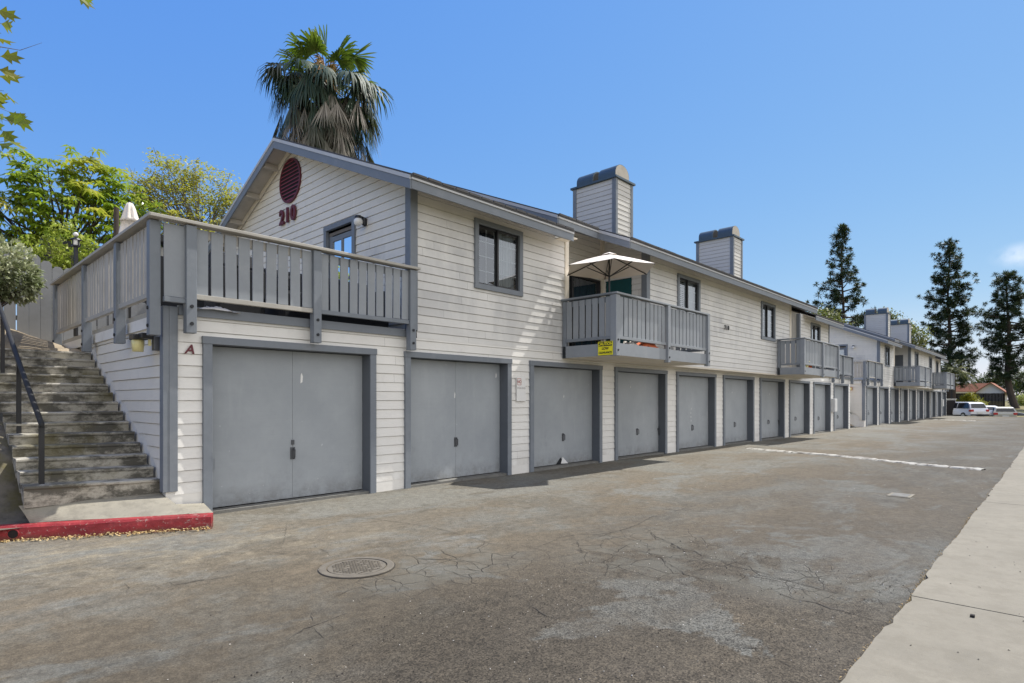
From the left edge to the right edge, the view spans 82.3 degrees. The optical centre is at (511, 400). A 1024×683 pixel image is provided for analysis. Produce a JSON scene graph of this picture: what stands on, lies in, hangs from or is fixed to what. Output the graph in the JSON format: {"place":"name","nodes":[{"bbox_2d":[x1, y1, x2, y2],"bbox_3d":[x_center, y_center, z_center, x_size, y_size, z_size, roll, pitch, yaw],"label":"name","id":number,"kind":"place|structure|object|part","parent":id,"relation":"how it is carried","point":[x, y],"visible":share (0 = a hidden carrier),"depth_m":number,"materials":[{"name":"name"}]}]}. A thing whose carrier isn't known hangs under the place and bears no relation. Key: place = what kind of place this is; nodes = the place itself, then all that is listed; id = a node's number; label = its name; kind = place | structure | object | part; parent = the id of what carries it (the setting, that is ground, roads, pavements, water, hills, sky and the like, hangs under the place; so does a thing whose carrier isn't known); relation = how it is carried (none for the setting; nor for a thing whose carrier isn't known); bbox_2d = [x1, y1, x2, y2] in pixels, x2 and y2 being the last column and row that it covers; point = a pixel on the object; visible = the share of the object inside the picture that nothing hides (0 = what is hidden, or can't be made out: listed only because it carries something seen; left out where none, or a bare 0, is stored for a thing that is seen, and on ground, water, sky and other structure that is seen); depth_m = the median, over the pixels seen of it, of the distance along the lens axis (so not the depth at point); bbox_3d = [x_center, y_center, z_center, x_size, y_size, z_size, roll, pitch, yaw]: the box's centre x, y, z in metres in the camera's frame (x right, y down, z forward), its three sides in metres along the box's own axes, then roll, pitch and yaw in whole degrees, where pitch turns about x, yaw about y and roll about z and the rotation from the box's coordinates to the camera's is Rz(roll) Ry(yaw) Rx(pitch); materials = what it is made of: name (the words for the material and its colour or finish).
{"place":"outdoors","nodes":[
{"label":"outdoors","id":0,"kind":"place"},
{"bbox_2d":[0,414,37,529],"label":"slope paving","id":1,"kind":"structure","parent":0,"point":[11,511],"depth_m":6.95,"materials":[{"name":"concrete"}]},
{"bbox_2d":[18,217,98,270],"bbox_3d":[-10.071,-2.725,13.372,1.978,2.902,1.271,0,0,-40],"label":"lime shrub","id":2,"kind":"object","parent":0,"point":[61,260],"visible":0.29,"depth_m":13.14,"materials":[{"name":"green plant"}]},
{"bbox_2d":[199,306,239,313],"bbox_3d":[-4.035,-1.230,7.939,0.350,0.077,0.584,0,0,43],"label":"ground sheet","id":3,"kind":"object","parent":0,"point":[216,308],"visible":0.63,"depth_m":7.82,"materials":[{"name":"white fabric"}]},
{"bbox_2d":[204,251,264,313],"bbox_3d":[-4.083,-1.680,8.633,0.530,0.960,0.700,0,0,43],"label":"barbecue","id":4,"kind":"object","parent":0,"point":[244,308],"visible":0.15,"depth_m":8.43,"materials":[{"name":"black metal"}]},
{"bbox_2d":[263,268,388,327],"bbox_3d":[-3.105,-1.650,9.806,0.850,0.900,1.950,0,0,43],"label":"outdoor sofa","id":5,"kind":"object","parent":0,"point":[286,313],"visible":0.07,"depth_m":9.47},
{"bbox_2d":[5,329,853,425],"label":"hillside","id":6,"kind":"structure","parent":0,"point":[24,341],"depth_m":10.55,"materials":[{"name":"soil"}]},
{"bbox_2d":[0,233,47,306],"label":"clipped shrub","id":7,"kind":"object","parent":6,"relation":"on","point":[28,288],"visible":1,"depth_m":9.83,"materials":[{"name":"green plant"}]},
{"bbox_2d":[0,248,146,341],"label":"wooden fence","id":8,"kind":"object","parent":6,"relation":"on","point":[33,319],"visible":0.12,"depth_m":11.74,"materials":[{"name":"beige wood"}]},
{"bbox_2d":[0,144,166,255],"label":"umbrella tree","id":9,"kind":"object","parent":6,"relation":"on","point":[86,195],"visible":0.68,"depth_m":15.76,"materials":[{"name":"green plant"}]},
{"bbox_2d":[97,224,184,255],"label":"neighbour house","id":10,"kind":"structure","parent":6,"relation":"on","point":[162,251],"depth_m":18.34,"materials":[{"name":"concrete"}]},
{"bbox_2d":[118,147,241,242],"bbox_3d":[-12.947,-5.595,23.857,3.909,8.439,5.457,0,0,43],"label":"feathery tree","id":11,"kind":"object","parent":6,"relation":"on","point":[183,187],"visible":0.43,"depth_m":23.47,"materials":[{"name":"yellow plant"}]},
{"bbox_2d":[255,24,397,162],"bbox_3d":[-6.386,-6.961,20.212,4.163,11.563,4.355,0,0,21],"label":"fan palm","id":12,"kind":"object","parent":6,"relation":"on","point":[334,122],"visible":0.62,"depth_m":19.34,"materials":[{"name":"green plant"}]},
{"bbox_2d":[811,303,854,325],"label":"leafy tree","id":13,"kind":"object","parent":6,"relation":"on","point":[824,313],"visible":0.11,"depth_m":51.79,"materials":[{"name":"green plant"}]},
{"bbox_2d":[0,416,1023,682],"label":"road","id":14,"kind":"structure","parent":0,"point":[116,610],"depth_m":5.10,"materials":[{"name":"grey asphalt"}]},
{"bbox_2d":[0,526,209,542],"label":"leaf litter","id":15,"kind":"object","parent":14,"relation":"on","point":[70,537],"visible":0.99,"depth_m":6.58,"materials":[{"name":"beige plant"}]},
{"bbox_2d":[0,513,212,541],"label":"kerb","id":16,"kind":"structure","parent":14,"relation":"on","point":[75,528],"depth_m":6.66,"materials":[{"name":"red paint"}]},
{"bbox_2d":[19,493,212,523],"bbox_3d":[-4.857,1.371,7.120,2.375,0.398,0.960,0,0,-16],"label":"landing","id":17,"kind":"object","parent":14,"relation":"on","point":[157,504],"visible":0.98,"depth_m":6.96,"materials":[{"name":"concrete"}]},
{"bbox_2d":[0,348,159,507],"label":"concrete steps","id":18,"kind":"structure","parent":17,"relation":"on","point":[92,449],"depth_m":7.87,"materials":[{"name":"grey concrete"}]},
{"bbox_2d":[0,303,44,483],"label":"handrail","id":19,"kind":"object","parent":18,"relation":"on","point":[21,375],"visible":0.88,"depth_m":7.61,"materials":[{"name":"black metal"}]},
{"bbox_2d":[317,557,394,578],"bbox_3d":[-1.415,1.530,5.346,0.690,0.039,0.690,0,0,43],"label":"manhole cover","id":20,"kind":"object","parent":14,"relation":"on","point":[354,567],"visible":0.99,"depth_m":5.30,"materials":[{"name":"metal"}]},
{"bbox_2d":[44,475,959,682],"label":"grit","id":21,"kind":"object","parent":14,"relation":"on","point":[611,612],"visible":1,"depth_m":4.18,"materials":[{"name":"grey gravel"}]},
{"bbox_2d":[26,433,986,665],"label":"road cracks","id":22,"kind":"object","parent":14,"relation":"on","point":[581,550],"visible":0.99,"depth_m":5.17,"materials":[{"name":"black asphalt"}]},
{"bbox_2d":[747,448,985,469],"bbox_3d":[8.946,1.514,15.742,0.330,0.079,6.427,0,0,-26],"label":"painted line","id":23,"kind":"object","parent":14,"relation":"on","point":[924,464],"visible":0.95,"depth_m":14.94,"materials":[{"name":"white paint"}]},
{"bbox_2d":[886,492,914,497],"bbox_3d":[6.279,1.540,9.467,0.320,0.030,0.440,0,0,43],"label":"valve cover","id":24,"kind":"object","parent":14,"relation":"on","point":[901,495],"visible":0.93,"depth_m":9.41,"materials":[{"name":"metal"}]},
{"bbox_2d":[834,462,1012,682],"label":"edge weeds","id":25,"kind":"object","parent":14,"relation":"on","point":[909,599],"visible":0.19,"depth_m":4.75,"materials":[{"name":"green plant"}]},
{"bbox_2d":[953,402,988,415],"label":"parked car","id":26,"kind":"object","parent":14,"relation":"on","point":[970,408],"visible":0.59,"depth_m":56.73,"materials":[{"name":"paint"}]},
{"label":"window","id":27,"kind":"part","parent":26,"relation":"part of","materials":[{"name":"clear glass"}]},
{"bbox_2d":[967,405,996,415],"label":"parked car","id":28,"kind":"object","parent":14,"relation":"on","point":[990,408],"visible":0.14,"depth_m":57.75,"materials":[{"name":"paint"}]},
{"bbox_2d":[993,407,1017,416],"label":"parked car","id":29,"kind":"object","parent":14,"relation":"on","point":[1005,411],"visible":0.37,"depth_m":56.82,"materials":[{"name":"paint"}]},
{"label":"window","id":30,"kind":"part","parent":29,"relation":"part of","materials":[{"name":"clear glass"}]},
{"bbox_2d":[0,0,1023,399],"label":"sky","id":31,"kind":"structure","parent":0,"point":[784,123],"materials":[{"name":"blue"}]},
{"bbox_2d":[574,309,599,345],"bbox_3d":[1.831,-1.676,14.147,0.491,0.951,0.615,0,0,-16],"label":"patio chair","id":32,"kind":"object","parent":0,"point":[591,327],"visible":0.21,"depth_m":13.94,"materials":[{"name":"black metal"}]},
{"bbox_2d":[636,342,657,347],"bbox_3d":[3.108,-1.294,13.613,0.300,0.183,1.026,0,0,43],"label":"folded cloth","id":33,"kind":"object","parent":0,"point":[646,344],"visible":0.52,"depth_m":13.45,"materials":[{"name":"orange fabric"}]},
{"bbox_2d":[841,447,1023,682],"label":"sidewalk","id":34,"kind":"structure","parent":0,"point":[934,632],"depth_m":4.02,"materials":[{"name":"concrete"}]},
{"bbox_2d":[1005,400,1023,412],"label":"grass bank","id":35,"kind":"structure","parent":0,"point":[1021,410],"depth_m":76.65,"materials":[{"name":"green plant"}]},
{"bbox_2d":[916,237,985,398],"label":"pine tree","id":36,"kind":"object","parent":35,"relation":"on","point":[943,277],"visible":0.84,"depth_m":79.42,"materials":[{"name":"green plant"}]},
{"bbox_2d":[941,359,977,398],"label":"leafy tree","id":37,"kind":"object","parent":35,"relation":"on","point":[953,371],"visible":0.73,"depth_m":73.48,"materials":[{"name":"green plant"}]},
{"bbox_2d":[956,391,989,404],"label":"golden shrub","id":38,"kind":"object","parent":35,"relation":"on","point":[970,396],"visible":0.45,"depth_m":78.78,"materials":[{"name":"green plant"}]},
{"bbox_2d":[956,393,1004,406],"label":"dark fence","id":39,"kind":"object","parent":35,"relation":"on","point":[996,399],"visible":0.31,"depth_m":81.45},
{"bbox_2d":[956,382,1006,400],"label":"house","id":40,"kind":"structure","parent":35,"relation":"on","point":[990,387],"depth_m":119.38,"materials":[{"name":"red tile"}]},
{"bbox_2d":[968,269,1023,408],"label":"pine tree","id":41,"kind":"object","parent":35,"relation":"on","point":[1005,325],"visible":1,"depth_m":74.14,"materials":[{"name":"green plant"}]},
{"bbox_2d":[970,370,1023,394],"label":"leafy tree","id":42,"kind":"object","parent":35,"relation":"on","point":[983,379],"visible":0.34,"depth_m":132.62,"materials":[{"name":"green plant"}]},
{"bbox_2d":[1012,367,1023,394],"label":"leafy tree","id":43,"kind":"object","parent":35,"relation":"on","point":[1019,385],"visible":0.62,"depth_m":112.95,"materials":[{"name":"green plant"}]},
{"bbox_2d":[1015,393,1023,405],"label":"lime bush","id":44,"kind":"object","parent":35,"relation":"on","point":[1021,399],"visible":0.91,"depth_m":81.33,"materials":[{"name":"green plant"}]},
{"label":"ground","id":45,"kind":"structure","parent":0,"visible":0},
{"bbox_2d":[0,0,94,152],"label":"sycamore tree","id":46,"kind":"object","parent":45,"relation":"on","point":[15,118],"visible":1,"depth_m":5.36,"materials":[{"name":"green plant"}]},
{"bbox_2d":[40,137,854,514],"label":"apartment building","id":47,"kind":"structure","parent":45,"relation":"on","point":[488,299],"depth_m":11.13,"materials":[{"name":"white wood"}]},
{"bbox_2d":[70,232,81,335],"bbox_3d":[-8.734,-2.322,11.736,0.200,2.085,0.200,0,0,43],"label":"lantern","id":48,"kind":"object","parent":47,"relation":"on","point":[75,242],"visible":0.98,"depth_m":11.70,"materials":[{"name":"black metal"}]},
{"bbox_2d":[113,207,118,323],"bbox_3d":[-7.465,-2.415,11.042,0.099,2.430,0.104,0,0,43],"label":"wooden post","id":49,"kind":"object","parent":47,"relation":"on","point":[115,221],"visible":0.34,"depth_m":11.01,"materials":[{"name":"wood"}]},
{"bbox_2d":[119,201,138,317],"bbox_3d":[-6.908,-2.400,10.613,0.457,2.400,0.448,0,0,43],"label":"patio umbrella","id":50,"kind":"object","parent":47,"relation":"on","point":[129,216],"visible":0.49,"depth_m":10.52,"materials":[{"name":"white fabric"}]},
{"bbox_2d":[129,332,159,351],"bbox_3d":[-4.744,-0.745,7.553,0.438,0.230,0.224,0,0,22],"label":"wall lamp","id":51,"kind":"object","parent":47,"relation":"attached to","point":[138,341],"visible":0.89,"depth_m":7.52,"materials":[{"name":"yellow metal"}]},
{"bbox_2d":[201,336,376,511],"bbox_3d":[-3.259,0.345,8.812,0.293,2.390,2.700,0,0,43],"label":"garage door","id":52,"kind":"structure","parent":47,"relation":"in","point":[281,420],"depth_m":8.77,"materials":[{"name":"grey paint"}]},
{"bbox_2d":[323,215,356,281],"bbox_3d":[-3.469,-2.420,11.880,1.180,2.380,0.123,0,0,43],"label":"deck door","id":53,"kind":"structure","parent":47,"relation":"in","point":[345,242],"depth_m":11.88,"materials":[{"name":"blue paint"}]},
{"bbox_2d":[354,215,366,225],"bbox_3d":[-2.877,-3.405,11.138,0.168,0.220,0.276,0,0,43],"label":"globe lamp","id":54,"kind":"object","parent":47,"relation":"attached to","point":[359,220],"visible":1,"depth_m":11.06,"materials":[{"name":"white glass"}]},
{"bbox_2d":[403,351,511,488],"bbox_3d":[-1.022,0.345,11.197,0.293,2.390,2.700,0,0,43],"label":"garage door","id":55,"kind":"structure","parent":47,"relation":"in","point":[457,409],"depth_m":11.24,"materials":[{"name":"grey paint"}]},
{"bbox_2d":[459,217,522,296],"bbox_3d":[-0.479,-2.860,12.066,0.674,1.360,1.380,0,0,43],"label":"window","id":56,"kind":"structure","parent":47,"relation":"in","point":[498,249],"depth_m":12.15,"materials":[{"name":"grey glass"}]},
{"bbox_2d":[516,377,525,400],"bbox_3d":[0.192,-0.230,12.307,0.015,0.500,0.280,0,0,43],"label":"no parking sign","id":57,"kind":"object","parent":47,"relation":"attached to","point":[520,388],"visible":1,"depth_m":12.29,"materials":[{"name":"white metal"}]},
{"bbox_2d":[528,360,602,471],"bbox_3d":[1.216,0.345,13.581,0.293,2.390,2.700,0,0,43],"label":"garage door","id":58,"kind":"structure","parent":47,"relation":"in","point":[565,400],"depth_m":13.69,"materials":[{"name":"grey paint"}]},
{"bbox_2d":[569,275,600,345],"bbox_3d":[1.424,-2.270,15.224,0.420,2.180,2.650,0,0,43],"label":"sliding door","id":59,"kind":"structure","parent":47,"relation":"in","point":[578,286],"depth_m":15.66,"materials":[{"name":"black glass"}]},
{"bbox_2d":[598,341,612,354],"bbox_3d":[1.988,-1.110,12.495,0.376,0.290,0.014,0,0,43],"label":"caution sign","id":60,"kind":"object","parent":47,"relation":"attached to","point":[605,347],"visible":1,"depth_m":12.48,"materials":[{"name":"yellow plastic"}]},
{"bbox_2d":[567,252,654,340],"bbox_3d":[2.127,-2.221,12.816,2.049,2.038,1.949,0,0,43],"label":"patio umbrella","id":61,"kind":"object","parent":47,"relation":"on","point":[609,265],"visible":0.85,"depth_m":13.10,"materials":[{"name":"white fabric"}]},
{"bbox_2d":[606,278,631,342],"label":"patio door","id":62,"kind":"structure","parent":47,"relation":"in","point":[622,285],"depth_m":15.63,"materials":[{"name":"teal glass"}]},
{"bbox_2d":[623,341,636,344],"bbox_3d":[2.628,-1.264,13.065,0.250,0.124,0.587,0,0,43],"label":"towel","id":63,"kind":"object","parent":47,"relation":"on","point":[630,342],"visible":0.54,"depth_m":12.96,"materials":[{"name":"white fabric"}]},
{"bbox_2d":[613,367,667,459],"bbox_3d":[3.454,0.345,15.965,0.293,2.390,2.700,0,0,43],"label":"garage door","id":64,"kind":"structure","parent":47,"relation":"in","point":[640,395],"depth_m":16.16,"materials":[{"name":"grey paint"}]},
{"bbox_2d":[677,273,700,314],"bbox_3d":[4.856,-2.860,17.029,0.674,1.360,1.380,0,0,43],"label":"window","id":65,"kind":"structure","parent":47,"relation":"in","point":[688,288],"depth_m":17.11,"materials":[{"name":"black glass"}]},
{"bbox_2d":[675,371,716,451],"bbox_3d":[5.692,0.345,18.350,0.293,2.390,2.700,0,0,43],"label":"garage door","id":66,"kind":"structure","parent":47,"relation":"in","point":[695,400],"depth_m":18.58,"materials":[{"name":"grey paint"}]},
{"bbox_2d":[722,375,754,445],"bbox_3d":[7.930,0.345,20.734,0.293,2.390,2.700,0,0,43],"label":"garage door","id":67,"kind":"structure","parent":47,"relation":"in","point":[738,400],"depth_m":21.10,"materials":[{"name":"grey paint"}]},
{"bbox_2d":[760,301,775,341],"bbox_3d":[9.120,-2.860,21.572,0.674,1.360,1.380,0,0,43],"label":"window","id":68,"kind":"structure","parent":47,"relation":"in","point":[768,311],"depth_m":21.59,"materials":[{"name":"glass"}]},
{"bbox_2d":[759,378,784,440],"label":"garage door","id":69,"kind":"structure","parent":47,"relation":"in","point":[771,391],"depth_m":23.50,"materials":[{"name":"grey paint"}]},
{"bbox_2d":[788,380,809,436],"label":"garage door","id":70,"kind":"structure","parent":47,"relation":"in","point":[799,391],"depth_m":25.91,"materials":[{"name":"grey paint"}]},
{"bbox_2d":[811,322,820,342],"bbox_3d":[13.810,-2.860,27.291,0.674,1.360,1.380,0,0,43],"label":"window","id":71,"kind":"structure","parent":47,"relation":"in","point":[815,328],"depth_m":27.40,"materials":[{"name":"glass"}]},
{"bbox_2d":[810,382,830,433],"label":"garage door","id":72,"kind":"structure","parent":47,"relation":"in","point":[821,390],"depth_m":28.39,"materials":[{"name":"grey paint"}]},
{"bbox_2d":[831,399,836,411],"bbox_3d":[15.912,0.245,28.938,0.185,0.650,0.420,0,0,43],"label":"meter box","id":73,"kind":"object","parent":47,"relation":"attached to","point":[833,405],"visible":1,"depth_m":28.80,"materials":[{"name":"white metal"}]},
{"bbox_2d":[832,383,848,430],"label":"garage door","id":74,"kind":"structure","parent":47,"relation":"in","point":[841,391],"depth_m":30.96,"materials":[{"name":"grey paint"}]},
{"bbox_2d":[804,222,877,328],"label":"pine tree","id":75,"kind":"object","parent":45,"relation":"on","point":[837,296],"visible":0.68,"depth_m":66.62,"materials":[{"name":"green plant"}]},
{"bbox_2d":[830,307,954,426],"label":"apartment building","id":76,"kind":"structure","parent":45,"relation":"on","point":[899,376],"depth_m":39.54,"materials":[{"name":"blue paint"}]},
{"bbox_2d":[830,344,847,357],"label":"deck door","id":77,"kind":"structure","parent":76,"relation":"in","point":[843,350],"depth_m":37.96,"materials":[{"name":"blue paint"}]},
{"bbox_2d":[866,386,877,426],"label":"garage door","id":78,"kind":"structure","parent":76,"relation":"in","point":[871,391],"depth_m":35.83,"materials":[{"name":"grey paint"}]},
{"bbox_2d":[878,387,888,424],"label":"garage door","id":79,"kind":"structure","parent":76,"relation":"in","point":[883,395],"depth_m":38.24,"materials":[{"name":"grey paint"}]},
{"bbox_2d":[884,345,889,366],"bbox_3d":[24.226,-2.860,38.388,0.674,1.360,1.380,0,0,43],"label":"window","id":80,"kind":"structure","parent":76,"relation":"in","point":[887,348],"depth_m":38.53,"materials":[{"name":"grey glass"}]},
{"bbox_2d":[890,387,898,422],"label":"garage door","id":81,"kind":"structure","parent":76,"relation":"in","point":[894,392],"depth_m":40.71,"materials":[{"name":"grey paint"}]},
{"bbox_2d":[895,355,902,381],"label":"patio door","id":82,"kind":"structure","parent":76,"relation":"in","point":[898,358],"depth_m":41.90,"materials":[{"name":"paint"}]},
{"bbox_2d":[900,388,907,421],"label":"garage door","id":83,"kind":"structure","parent":76,"relation":"in","point":[903,392],"depth_m":43.07,"materials":[{"name":"grey paint"}]},
{"bbox_2d":[909,389,915,420],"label":"garage door","id":84,"kind":"structure","parent":76,"relation":"in","point":[912,392],"depth_m":45.48,"materials":[{"name":"grey paint"}]},
{"bbox_2d":[914,352,918,366],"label":"window","id":85,"kind":"structure","parent":76,"relation":"in","point":[916,356],"depth_m":43.34,"materials":[{"name":"blue paint"}]},
{"bbox_2d":[916,389,923,419],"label":"garage door","id":86,"kind":"structure","parent":76,"relation":"in","point":[919,394],"depth_m":47.88,"materials":[{"name":"grey paint"}]},
{"bbox_2d":[924,390,929,418],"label":"garage door","id":87,"kind":"structure","parent":76,"relation":"in","point":[926,392],"depth_m":50.25,"materials":[{"name":"grey paint"}]},
{"bbox_2d":[929,356,931,368],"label":"window","id":88,"kind":"structure","parent":76,"relation":"in","point":[930,358],"depth_m":47.95,"materials":[{"name":"grey glass"}]},
{"bbox_2d":[930,390,935,417],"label":"garage door","id":89,"kind":"structure","parent":76,"relation":"in","point":[932,393],"depth_m":52.63,"materials":[{"name":"grey paint"}]},
{"bbox_2d":[936,361,938,371],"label":"window","id":90,"kind":"structure","parent":76,"relation":"in","point":[937,363],"depth_m":53.83,"materials":[{"name":"grey glass"}]},
{"bbox_2d":[936,391,940,416],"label":"garage door","id":91,"kind":"structure","parent":76,"relation":"in","point":[938,393],"depth_m":55.04,"materials":[{"name":"grey paint"}]},
{"bbox_2d":[941,391,945,414],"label":"garage door","id":92,"kind":"structure","parent":76,"relation":"in","point":[943,395],"depth_m":57.43,"materials":[{"name":"grey paint"}]},
{"bbox_2d":[877,306,933,349],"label":"leafy tree","id":93,"kind":"object","parent":45,"relation":"on","point":[923,336],"visible":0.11,"depth_m":62.61,"materials":[{"name":"green plant"}]},
{"bbox_2d":[946,399,955,415],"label":"bin enclosure","id":94,"kind":"object","parent":45,"relation":"on","point":[950,403],"visible":0.39,"depth_m":58.78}
]}

